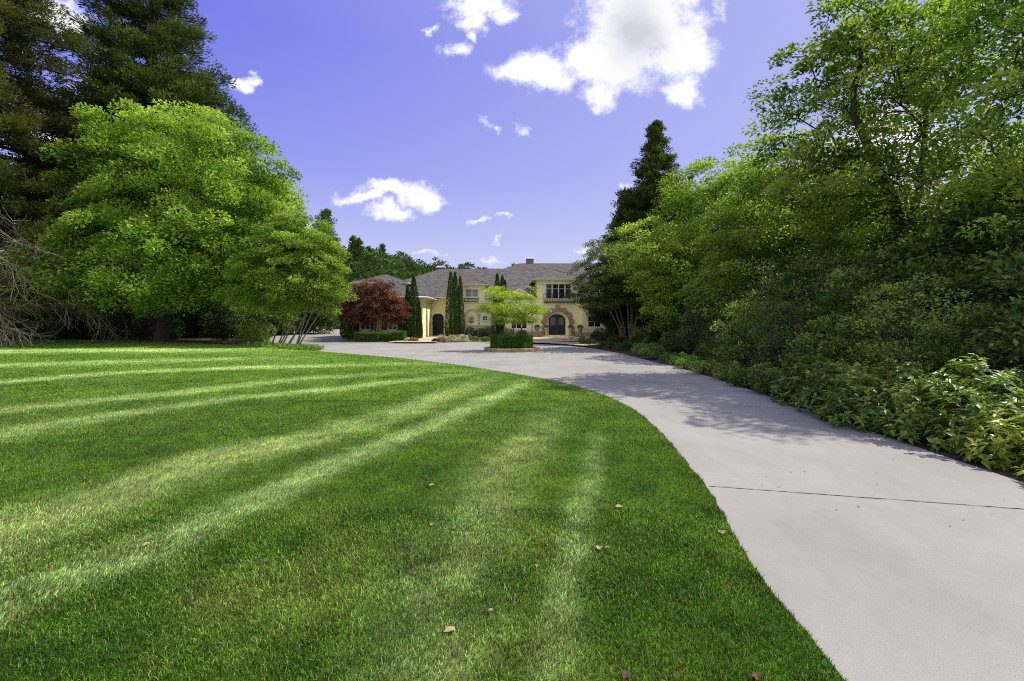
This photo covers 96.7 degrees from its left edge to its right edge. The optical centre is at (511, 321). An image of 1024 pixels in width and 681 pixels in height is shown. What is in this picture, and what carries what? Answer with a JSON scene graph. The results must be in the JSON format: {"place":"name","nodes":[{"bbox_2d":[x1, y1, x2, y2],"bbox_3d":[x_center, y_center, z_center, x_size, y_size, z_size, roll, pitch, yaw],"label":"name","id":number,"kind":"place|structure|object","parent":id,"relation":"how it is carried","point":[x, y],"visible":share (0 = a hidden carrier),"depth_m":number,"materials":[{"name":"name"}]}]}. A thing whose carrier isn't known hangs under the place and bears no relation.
{"place":"outdoors","nodes":[
{"label":"outdoors","id":0,"kind":"place"},
{"bbox_2d":[1,333,246,344],"bbox_3d":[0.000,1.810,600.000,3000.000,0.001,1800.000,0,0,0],"label":"ground","id":1,"kind":"structure","parent":0,"point":[191,339],"depth_m":45.41,"materials":[{"name":"soil"}]},
{"bbox_2d":[0,288,64,338],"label":"evergreen shrub","id":2,"kind":"object","parent":1,"relation":"on","point":[6,303],"visible":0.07,"depth_m":48.01,"materials":[{"name":"green plant"}]},
{"bbox_2d":[3,300,63,338],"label":"evergreen shrub","id":3,"kind":"object","parent":1,"relation":"on","point":[29,317],"visible":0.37,"depth_m":44.88,"materials":[{"name":"green plant"}]},
{"bbox_2d":[29,317,74,339],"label":"evergreen shrub","id":4,"kind":"object","parent":1,"relation":"on","point":[61,333],"visible":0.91,"depth_m":43.16,"materials":[{"name":"green plant"}]},
{"bbox_2d":[48,307,94,338],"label":"evergreen shrub","id":5,"kind":"object","parent":1,"relation":"on","point":[82,327],"visible":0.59,"depth_m":47.57,"materials":[{"name":"green plant"}]},
{"bbox_2d":[0,0,175,345],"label":"cedar tree","id":6,"kind":"object","parent":1,"relation":"on","point":[23,120],"visible":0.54,"depth_m":36.56,"materials":[{"name":"green plant"}]},
{"bbox_2d":[73,297,126,336],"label":"evergreen shrub","id":7,"kind":"object","parent":1,"relation":"on","point":[92,320],"visible":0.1,"depth_m":53.00,"materials":[{"name":"green plant"}]},
{"bbox_2d":[94,305,139,333],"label":"evergreen shrub","id":8,"kind":"object","parent":1,"relation":"on","point":[111,315],"visible":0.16,"depth_m":51.43,"materials":[{"name":"green plant"}]},
{"bbox_2d":[100,314,137,339],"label":"evergreen shrub","id":9,"kind":"object","parent":1,"relation":"on","point":[121,327],"visible":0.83,"depth_m":44.28,"materials":[{"name":"green plant"}]},
{"bbox_2d":[0,0,263,338],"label":"cedar tree","id":10,"kind":"object","parent":1,"relation":"on","point":[168,38],"visible":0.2,"depth_m":43.28,"materials":[{"name":"green plant"}]},
{"bbox_2d":[3,97,313,341],"bbox_3d":[-28.127,-8.617,38.646,21.884,21.172,17.763,0,0,0],"label":"beech tree","id":11,"kind":"object","parent":1,"relation":"on","point":[190,272],"visible":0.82,"depth_m":34.59,"materials":[{"name":"green plant"}]},
{"bbox_2d":[129,305,189,336],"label":"evergreen shrub","id":12,"kind":"object","parent":1,"relation":"on","point":[177,316],"visible":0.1,"depth_m":51.46,"materials":[{"name":"green plant"}]},
{"bbox_2d":[169,317,186,338],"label":"evergreen shrub","id":13,"kind":"object","parent":1,"relation":"on","point":[176,328],"visible":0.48,"depth_m":45.36,"materials":[{"name":"green plant"}]},
{"bbox_2d":[178,295,249,336],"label":"evergreen shrub","id":14,"kind":"object","parent":1,"relation":"on","point":[193,333],"visible":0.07,"depth_m":53.78,"materials":[{"name":"green plant"}]},
{"bbox_2d":[186,300,245,336],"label":"evergreen shrub","id":15,"kind":"object","parent":1,"relation":"on","point":[201,318],"visible":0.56,"depth_m":49.84,"materials":[{"name":"green plant"}]},
{"bbox_2d":[205,314,240,340],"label":"evergreen shrub","id":16,"kind":"object","parent":1,"relation":"on","point":[217,329],"visible":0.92,"depth_m":42.53,"materials":[{"name":"green plant"}]},
{"bbox_2d":[230,319,271,344],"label":"arching shrub","id":17,"kind":"object","parent":1,"relation":"on","point":[253,336],"visible":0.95,"depth_m":35.92,"materials":[{"name":"green plant"}]},
{"bbox_2d":[241,314,270,339],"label":"evergreen shrub","id":18,"kind":"object","parent":1,"relation":"on","point":[261,319],"visible":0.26,"depth_m":39.99,"materials":[{"name":"green plant"}]},
{"bbox_2d":[238,302,302,335],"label":"evergreen shrub","id":19,"kind":"object","parent":1,"relation":"on","point":[274,320],"visible":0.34,"depth_m":55.88,"materials":[{"name":"green plant"}]},
{"bbox_2d":[243,341,325,350],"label":"border grass","id":20,"kind":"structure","parent":1,"relation":"on","point":[300,346],"depth_m":28.67,"materials":[{"name":"green plant"}]},
{"bbox_2d":[214,210,359,343],"bbox_3d":[-16.556,-3.345,33.832,9.250,10.480,8.429,0,0,39],"label":"multi stem maple","id":21,"kind":"object","parent":1,"relation":"on","point":[303,250],"visible":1,"depth_m":32.38,"materials":[{"name":"green plant"}]},
{"bbox_2d":[289,279,342,333],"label":"evergreen shrub","id":22,"kind":"object","parent":1,"relation":"on","point":[322,322],"visible":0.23,"depth_m":62.80,"materials":[{"name":"green plant"}]},
{"bbox_2d":[314,208,351,309],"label":"cedar tree","id":23,"kind":"object","parent":1,"relation":"on","point":[324,213],"visible":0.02,"depth_m":112.22,"materials":[{"name":"green plant"}]},
{"bbox_2d":[390,336,440,341],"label":"gate walkway","id":24,"kind":"structure","parent":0,"point":[429,338],"depth_m":39.84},
{"bbox_2d":[0,339,848,680],"bbox_3d":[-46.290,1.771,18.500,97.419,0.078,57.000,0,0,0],"label":"lawn","id":25,"kind":"structure","parent":0,"point":[544,437],"depth_m":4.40,"materials":[{"name":"plant"}]},
{"bbox_2d":[0,0,1023,268],"label":"sky","id":26,"kind":"structure","parent":0,"point":[489,134],"materials":[{"name":"blue"}]},
{"bbox_2d":[433,335,662,348],"bbox_3d":[-5.655,1.656,46.876,45.770,0.368,23.576,0,0,23],"label":"terrace bed","id":27,"kind":"object","parent":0,"point":[591,346],"visible":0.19,"depth_m":36.54,"materials":[{"name":"soil"}]},
{"bbox_2d":[339,310,357,338],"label":"holly column","id":28,"kind":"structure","parent":27,"relation":"on","point":[345,331],"depth_m":41.50,"materials":[{"name":"green plant"}]},
{"bbox_2d":[335,277,411,333],"bbox_3d":[-12.230,-1.182,40.607,6.841,5.720,4.880,0,0,0],"label":"red maple","id":29,"kind":"object","parent":27,"relation":"on","point":[367,312],"visible":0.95,"depth_m":39.77,"materials":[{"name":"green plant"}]},
{"bbox_2d":[381,332,392,340],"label":"boxwood hedge","id":30,"kind":"object","parent":27,"relation":"on","point":[385,336],"visible":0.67,"depth_m":38.21,"materials":[{"name":"green plant"}]},
{"bbox_2d":[392,331,406,340],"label":"boxwood hedge","id":31,"kind":"object","parent":27,"relation":"on","point":[399,336],"visible":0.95,"depth_m":38.01,"materials":[{"name":"green plant"}]},
{"bbox_2d":[402,285,411,337],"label":"arborvitae","id":32,"kind":"object","parent":27,"relation":"on","point":[406,297],"visible":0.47,"depth_m":42.18,"materials":[{"name":"green plant"}]},
{"bbox_2d":[405,276,421,337],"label":"arborvitae","id":33,"kind":"object","parent":27,"relation":"on","point":[413,293],"visible":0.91,"depth_m":41.54,"materials":[{"name":"green plant"}]},
{"bbox_2d":[415,301,422,337],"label":"arborvitae","id":34,"kind":"object","parent":27,"relation":"on","point":[419,308],"visible":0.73,"depth_m":41.88,"materials":[{"name":"green plant"}]},
{"bbox_2d":[444,271,456,335],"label":"arborvitae","id":35,"kind":"object","parent":27,"relation":"on","point":[450,298],"visible":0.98,"depth_m":45.80,"materials":[{"name":"green plant"}]},
{"bbox_2d":[450,271,460,334],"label":"arborvitae","id":36,"kind":"object","parent":27,"relation":"on","point":[455,277],"visible":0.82,"depth_m":46.10,"materials":[{"name":"green plant"}]},
{"bbox_2d":[456,276,465,334],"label":"arborvitae","id":37,"kind":"object","parent":27,"relation":"on","point":[460,299],"visible":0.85,"depth_m":46.46,"materials":[{"name":"green plant"}]},
{"bbox_2d":[343,257,649,339],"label":"house","id":38,"kind":"structure","parent":27,"relation":"on","point":[551,280],"depth_m":47.91,"materials":[{"name":"yellow paint"}]},
{"bbox_2d":[465,289,477,296],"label":"window","id":39,"kind":"structure","parent":38,"relation":"in","point":[468,292],"depth_m":48.10,"materials":[{"name":"glass"}]},
{"bbox_2d":[549,314,556,334],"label":"door","id":40,"kind":"structure","parent":38,"relation":"in","point":[553,319],"depth_m":46.46,"materials":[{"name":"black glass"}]},
{"bbox_2d":[546,284,570,298],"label":"window","id":41,"kind":"structure","parent":38,"relation":"in","point":[556,289],"depth_m":46.10,"materials":[{"name":"glass"}]},
{"bbox_2d":[557,314,564,334],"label":"door","id":42,"kind":"structure","parent":38,"relation":"in","point":[560,319],"depth_m":46.46,"materials":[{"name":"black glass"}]},
{"bbox_2d":[491,273,503,334],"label":"arborvitae","id":43,"kind":"object","parent":27,"relation":"on","point":[496,331],"visible":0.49,"depth_m":46.10,"materials":[{"name":"green plant"}]},
{"bbox_2d":[533,336,602,345],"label":"entry walkway","id":44,"kind":"structure","parent":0,"point":[540,339],"depth_m":38.22,"materials":[{"name":"stone"}]},
{"bbox_2d":[248,329,1023,680],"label":"driveway","id":45,"kind":"structure","parent":0,"point":[882,583],"depth_m":4.12,"materials":[{"name":"concrete"}]},
{"bbox_2d":[353,331,381,341],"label":"boxwood hedge","id":46,"kind":"object","parent":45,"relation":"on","point":[365,336],"visible":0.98,"depth_m":38.02,"materials":[{"name":"green plant"}]},
{"bbox_2d":[344,338,573,345],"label":"kerb","id":47,"kind":"structure","parent":45,"relation":"on","point":[570,344],"depth_m":38.39,"materials":[{"name":"concrete"}]},
{"bbox_2d":[484,346,539,352],"bbox_3d":[0.004,1.630,27.198,3.325,0.240,3.330,0,0,0],"label":"island planter","id":48,"kind":"object","parent":45,"relation":"on","point":[530,349],"visible":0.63,"depth_m":25.91,"materials":[{"name":"brown stone"}]},
{"bbox_2d":[490,334,533,348],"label":"boxwood hedge","id":49,"kind":"object","parent":48,"relation":"on","point":[512,341],"visible":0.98,"depth_m":26.22,"materials":[{"name":"green plant"}]},
{"bbox_2d":[473,284,551,334],"bbox_3d":[0.030,-0.300,26.956,4.795,3.851,3.588,0,0,0],"label":"dogwood tree","id":50,"kind":"object","parent":48,"relation":"on","point":[508,311],"visible":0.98,"depth_m":26.90,"materials":[{"name":"green plant"}]},
{"bbox_2d":[410,352,1021,508],"bbox_3d":[-0.309,1.746,19.827,15.512,0.001,41.011,0,0,-28],"label":"driveway joint","id":51,"kind":"object","parent":45,"relation":"on","point":[828,494],"visible":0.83,"depth_m":4.56,"materials":[{"name":"concrete"}]},
{"bbox_2d":[587,343,1023,482],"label":"planting bed","id":52,"kind":"object","parent":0,"point":[979,464],"visible":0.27,"depth_m":7.77,"materials":[{"name":"soil"}]},
{"bbox_2d":[594,341,615,348],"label":"garden shrub","id":53,"kind":"object","parent":52,"relation":"on","point":[611,343],"visible":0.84,"depth_m":29.73,"materials":[{"name":"green plant"}]},
{"bbox_2d":[562,235,653,341],"bbox_3d":[8.137,-2.409,36.060,8.312,8.607,5.767,0,0,0],"label":"crape myrtle","id":54,"kind":"object","parent":52,"relation":"on","point":[597,282],"visible":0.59,"depth_m":35.53,"materials":[{"name":"green plant"}]},
{"bbox_2d":[585,186,658,338],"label":"cedar tree","id":55,"kind":"object","parent":52,"relation":"on","point":[618,219],"visible":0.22,"depth_m":40.45,"materials":[{"name":"green plant"}]},
{"bbox_2d":[612,340,640,350],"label":"garden shrub","id":56,"kind":"object","parent":52,"relation":"on","point":[622,347],"visible":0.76,"depth_m":27.41,"materials":[{"name":"green plant"}]},
{"bbox_2d":[628,326,657,345],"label":"understory shrub","id":57,"kind":"object","parent":52,"relation":"on","point":[646,335],"visible":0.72,"depth_m":30.31,"materials":[{"name":"green plant"}]},
{"bbox_2d":[631,338,659,353],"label":"bush","id":58,"kind":"object","parent":52,"relation":"on","point":[638,346],"visible":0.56,"depth_m":23.60,"materials":[{"name":"green plant"}]},
{"bbox_2d":[591,119,705,338],"bbox_3d":[12.553,-8.159,41.105,11.840,20.043,12.010,0,0,0],"label":"cedar tree","id":59,"kind":"object","parent":52,"relation":"on","point":[654,159],"visible":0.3,"depth_m":39.84,"materials":[{"name":"green plant"}]},
{"bbox_2d":[639,343,667,358],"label":"bush","id":60,"kind":"object","parent":52,"relation":"on","point":[654,354],"visible":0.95,"depth_m":21.18,"materials":[{"name":"green plant"}]},
{"bbox_2d":[600,215,720,347],"bbox_3d":[9.210,-2.422,28.537,7.874,8.572,5.430,0,0,0],"label":"young maple","id":61,"kind":"object","parent":52,"relation":"on","point":[628,264],"visible":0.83,"depth_m":27.89,"materials":[{"name":"green plant"}]},
{"bbox_2d":[656,329,691,353],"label":"understory shrub","id":62,"kind":"object","parent":52,"relation":"on","point":[674,346],"visible":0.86,"depth_m":24.57,"materials":[{"name":"green plant"}]},
{"bbox_2d":[657,351,692,363],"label":"bush","id":63,"kind":"object","parent":52,"relation":"on","point":[684,356],"visible":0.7,"depth_m":18.76,"materials":[{"name":"green plant"}]},
{"bbox_2d":[654,291,710,350],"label":"understory shrub","id":64,"kind":"object","parent":52,"relation":"on","point":[670,323],"visible":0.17,"depth_m":26.60,"materials":[{"name":"green plant"}]},
{"bbox_2d":[666,353,706,368],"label":"bush","id":65,"kind":"object","parent":52,"relation":"on","point":[682,362],"visible":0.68,"depth_m":16.80,"materials":[{"name":"green plant"}]},
{"bbox_2d":[690,342,717,361],"bbox_3d":[7.889,1.323,18.706,1.080,0.981,1.085,0,0,0],"label":"boxwood ball","id":66,"kind":"object","parent":52,"relation":"on","point":[707,354],"visible":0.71,"depth_m":18.57,"materials":[{"name":"green plant"}]},
{"bbox_2d":[687,358,724,374],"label":"bush","id":67,"kind":"object","parent":52,"relation":"on","point":[702,366],"visible":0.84,"depth_m":14.98,"materials":[{"name":"green plant"}]},
{"bbox_2d":[675,291,740,355],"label":"understory shrub","id":68,"kind":"object","parent":52,"relation":"on","point":[692,337],"visible":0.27,"depth_m":23.29,"materials":[{"name":"green plant"}]},
{"bbox_2d":[638,142,787,326],"bbox_3d":[14.093,-4.873,30.573,9.910,13.713,10.467,0,0,30],"label":"hackberry tree","id":69,"kind":"object","parent":52,"relation":"on","point":[698,202],"visible":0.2,"depth_m":29.95,"materials":[{"name":"green plant"}]},
{"bbox_2d":[699,311,747,360],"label":"understory shrub","id":70,"kind":"object","parent":52,"relation":"on","point":[711,339],"visible":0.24,"depth_m":20.66,"materials":[{"name":"green plant"}]},
{"bbox_2d":[707,360,746,381],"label":"bush","id":71,"kind":"object","parent":52,"relation":"on","point":[723,371],"visible":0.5,"depth_m":13.37,"materials":[{"name":"green plant"}]},
{"bbox_2d":[725,366,761,386],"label":"bush","id":72,"kind":"object","parent":52,"relation":"on","point":[738,379],"visible":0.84,"depth_m":12.21,"materials":[{"name":"green plant"}]},
{"bbox_2d":[710,267,791,334],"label":"understory shrub","id":73,"kind":"object","parent":52,"relation":"on","point":[744,290],"visible":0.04,"depth_m":21.91,"materials":[{"name":"green plant"}]},
{"bbox_2d":[708,292,798,369],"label":"privet shrub","id":74,"kind":"object","parent":52,"relation":"on","point":[734,340],"visible":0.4,"depth_m":16.28,"materials":[{"name":"green plant"}]},
{"bbox_2d":[716,276,811,360],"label":"understory shrub","id":75,"kind":"object","parent":52,"relation":"on","point":[739,293],"visible":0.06,"depth_m":19.82,"materials":[{"name":"green plant"}]},
{"bbox_2d":[743,362,785,395],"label":"bush","id":76,"kind":"object","parent":52,"relation":"on","point":[761,384],"visible":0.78,"depth_m":10.94,"materials":[{"name":"green plant"}]},
{"bbox_2d":[677,127,898,321],"bbox_3d":[13.527,-3.817,23.609,10.804,11.568,9.298,0,0,0],"label":"hackberry tree","id":77,"kind":"object","parent":52,"relation":"on","point":[750,240],"visible":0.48,"depth_m":22.09,"materials":[{"name":"green plant"}]},
{"bbox_2d":[729,265,872,367],"bbox_3d":[10.296,-0.067,15.973,5.058,3.905,4.541,0,0,0],"label":"understory shrub","id":78,"kind":"object","parent":52,"relation":"on","point":[787,291],"visible":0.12,"depth_m":15.99,"materials":[{"name":"green plant"}]},
{"bbox_2d":[745,287,864,379],"bbox_3d":[8.277,0.462,13.039,3.429,2.877,2.965,0,0,0],"label":"holly shrub","id":79,"kind":"object","parent":52,"relation":"on","point":[776,342],"visible":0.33,"depth_m":12.91,"materials":[{"name":"green plant"}]},
{"bbox_2d":[769,353,855,407],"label":"glossy shrub","id":80,"kind":"object","parent":52,"relation":"on","point":[791,390],"visible":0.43,"depth_m":9.63,"materials":[{"name":"green plant"}]},
{"bbox_2d":[740,231,889,337],"bbox_3d":[12.018,-0.671,17.064,6.322,5.204,5.676,0,0,-14],"label":"understory shrub","id":81,"kind":"object","parent":52,"relation":"on","point":[798,267],"visible":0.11,"depth_m":16.70,"materials":[{"name":"green plant"}]},
{"bbox_2d":[778,310,894,385],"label":"laurel shrub","id":82,"kind":"object","parent":52,"relation":"on","point":[834,346],"visible":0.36,"depth_m":11.02,"materials":[{"name":"green plant"}]},
{"bbox_2d":[794,359,905,422],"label":"glossy shrub","id":83,"kind":"object","parent":52,"relation":"on","point":[814,403],"visible":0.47,"depth_m":8.51,"materials":[{"name":"green plant"}]},
{"bbox_2d":[741,0,1023,263],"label":"elm tree","id":84,"kind":"object","parent":52,"relation":"on","point":[876,171],"visible":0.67,"depth_m":14.84,"materials":[{"name":"green plant"}]},
{"bbox_2d":[797,228,977,290],"bbox_3d":[15.452,-0.966,19.176,7.719,5.837,8.598,0,0,-1],"label":"understory shrub","id":85,"kind":"object","parent":52,"relation":"on","point":[848,258],"depth_m":19.20,"materials":[{"name":"green plant"}]},
{"bbox_2d":[817,357,959,437],"bbox_3d":[6.206,1.218,7.577,1.870,1.243,1.829,0,0,44],"label":"glossy shrub","id":86,"kind":"object","parent":52,"relation":"on","point":[844,401],"visible":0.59,"depth_m":7.43,"materials":[{"name":"green plant"}]},
{"bbox_2d":[795,239,1006,383],"bbox_3d":[10.268,-0.163,12.451,5.143,4.086,4.484,0,0,0],"label":"understory shrub","id":87,"kind":"object","parent":52,"relation":"on","point":[841,295],"visible":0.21,"depth_m":11.78,"materials":[{"name":"green plant"}]},
{"bbox_2d":[834,272,1001,401],"bbox_3d":[8.560,0.411,9.692,3.063,2.942,2.707,0,0,0],"label":"photinia shrub","id":88,"kind":"object","parent":52,"relation":"on","point":[894,350],"visible":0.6,"depth_m":9.51,"materials":[{"name":"green plant"}]},
{"bbox_2d":[841,175,1023,306],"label":"understory shrub","id":89,"kind":"object","parent":52,"relation":"on","point":[924,223],"visible":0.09,"depth_m":13.18,"materials":[{"name":"green plant"}]},
{"bbox_2d":[854,199,1023,393],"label":"understory shrub","id":90,"kind":"object","parent":52,"relation":"on","point":[957,218],"visible":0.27,"depth_m":10.82,"materials":[{"name":"green plant"}]},
{"bbox_2d":[874,353,1023,454],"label":"glossy shrub","id":91,"kind":"object","parent":52,"relation":"on","point":[983,403],"visible":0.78,"depth_m":6.40,"materials":[{"name":"green plant"}]},
{"bbox_2d":[880,0,1023,308],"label":"elm tree","id":92,"kind":"object","parent":52,"relation":"on","point":[983,173],"visible":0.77,"depth_m":11.78,"materials":[{"name":"green plant"}]},
{"bbox_2d":[939,251,1023,409],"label":"viburnum shrub","id":93,"kind":"object","parent":52,"relation":"on","point":[1008,330],"visible":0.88,"depth_m":8.24,"materials":[{"name":"green plant"}]},
{"bbox_2d":[956,407,1023,471],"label":"glossy shrub","id":94,"kind":"object","parent":52,"relation":"on","point":[1001,453],"visible":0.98,"depth_m":5.52,"materials":[{"name":"green plant"}]},
{"bbox_2d":[956,248,1023,393],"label":"understory shrub","id":95,"kind":"object","parent":52,"relation":"on","point":[999,301],"visible":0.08,"depth_m":10.16,"materials":[{"name":"green plant"}]},
{"bbox_2d":[986,364,1023,418],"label":"dark shrub","id":96,"kind":"object","parent":52,"relation":"on","point":[1019,373],"visible":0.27,"depth_m":6.65,"materials":[{"name":"green plant"}]},
{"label":"hill","id":97,"kind":"structure","parent":0,"visible":0},
{"bbox_2d":[345,235,356,266],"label":"ridge pine","id":98,"kind":"object","parent":97,"relation":"on","point":[352,238],"visible":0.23,"depth_m":159.80,"materials":[{"name":"green plant"}]},
{"bbox_2d":[350,238,366,268],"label":"ridge pine","id":99,"kind":"object","parent":97,"relation":"on","point":[358,244],"visible":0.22,"depth_m":149.87,"materials":[{"name":"green plant"}]},
{"bbox_2d":[344,260,374,286],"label":"ridge tree","id":100,"kind":"object","parent":97,"relation":"on","point":[358,264],"visible":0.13,"depth_m":118.36,"materials":[{"name":"green plant"}]},
{"bbox_2d":[361,247,395,270],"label":"ridge tree","id":101,"kind":"object","parent":97,"relation":"on","point":[369,259],"visible":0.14,"depth_m":148.18,"materials":[{"name":"green plant"}]},
{"bbox_2d":[366,257,395,275],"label":"ridge tree","id":102,"kind":"object","parent":97,"relation":"on","point":[377,271],"visible":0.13,"depth_m":127.49,"materials":[{"name":"green plant"}]},
{"bbox_2d":[365,252,401,271],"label":"ridge tree","id":103,"kind":"object","parent":97,"relation":"on","point":[379,263],"visible":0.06,"depth_m":138.54,"materials":[{"name":"green plant"}]},
{"bbox_2d":[369,264,405,278],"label":"ridge tree","id":104,"kind":"object","parent":97,"relation":"on","point":[389,271],"visible":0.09,"depth_m":106.92,"materials":[{"name":"green plant"}]},
{"bbox_2d":[395,261,424,275],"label":"ridge tree","id":105,"kind":"object","parent":97,"relation":"on","point":[405,264],"visible":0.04,"depth_m":129.07,"materials":[{"name":"green plant"}]},
{"bbox_2d":[399,266,425,279],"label":"ridge tree","id":106,"kind":"object","parent":97,"relation":"on","point":[410,275],"visible":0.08,"depth_m":103.09,"materials":[{"name":"green plant"}]},
{"bbox_2d":[422,257,443,272],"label":"ridge tree","id":107,"kind":"object","parent":97,"relation":"on","point":[428,265],"visible":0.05,"depth_m":151.33,"materials":[{"name":"green plant"}]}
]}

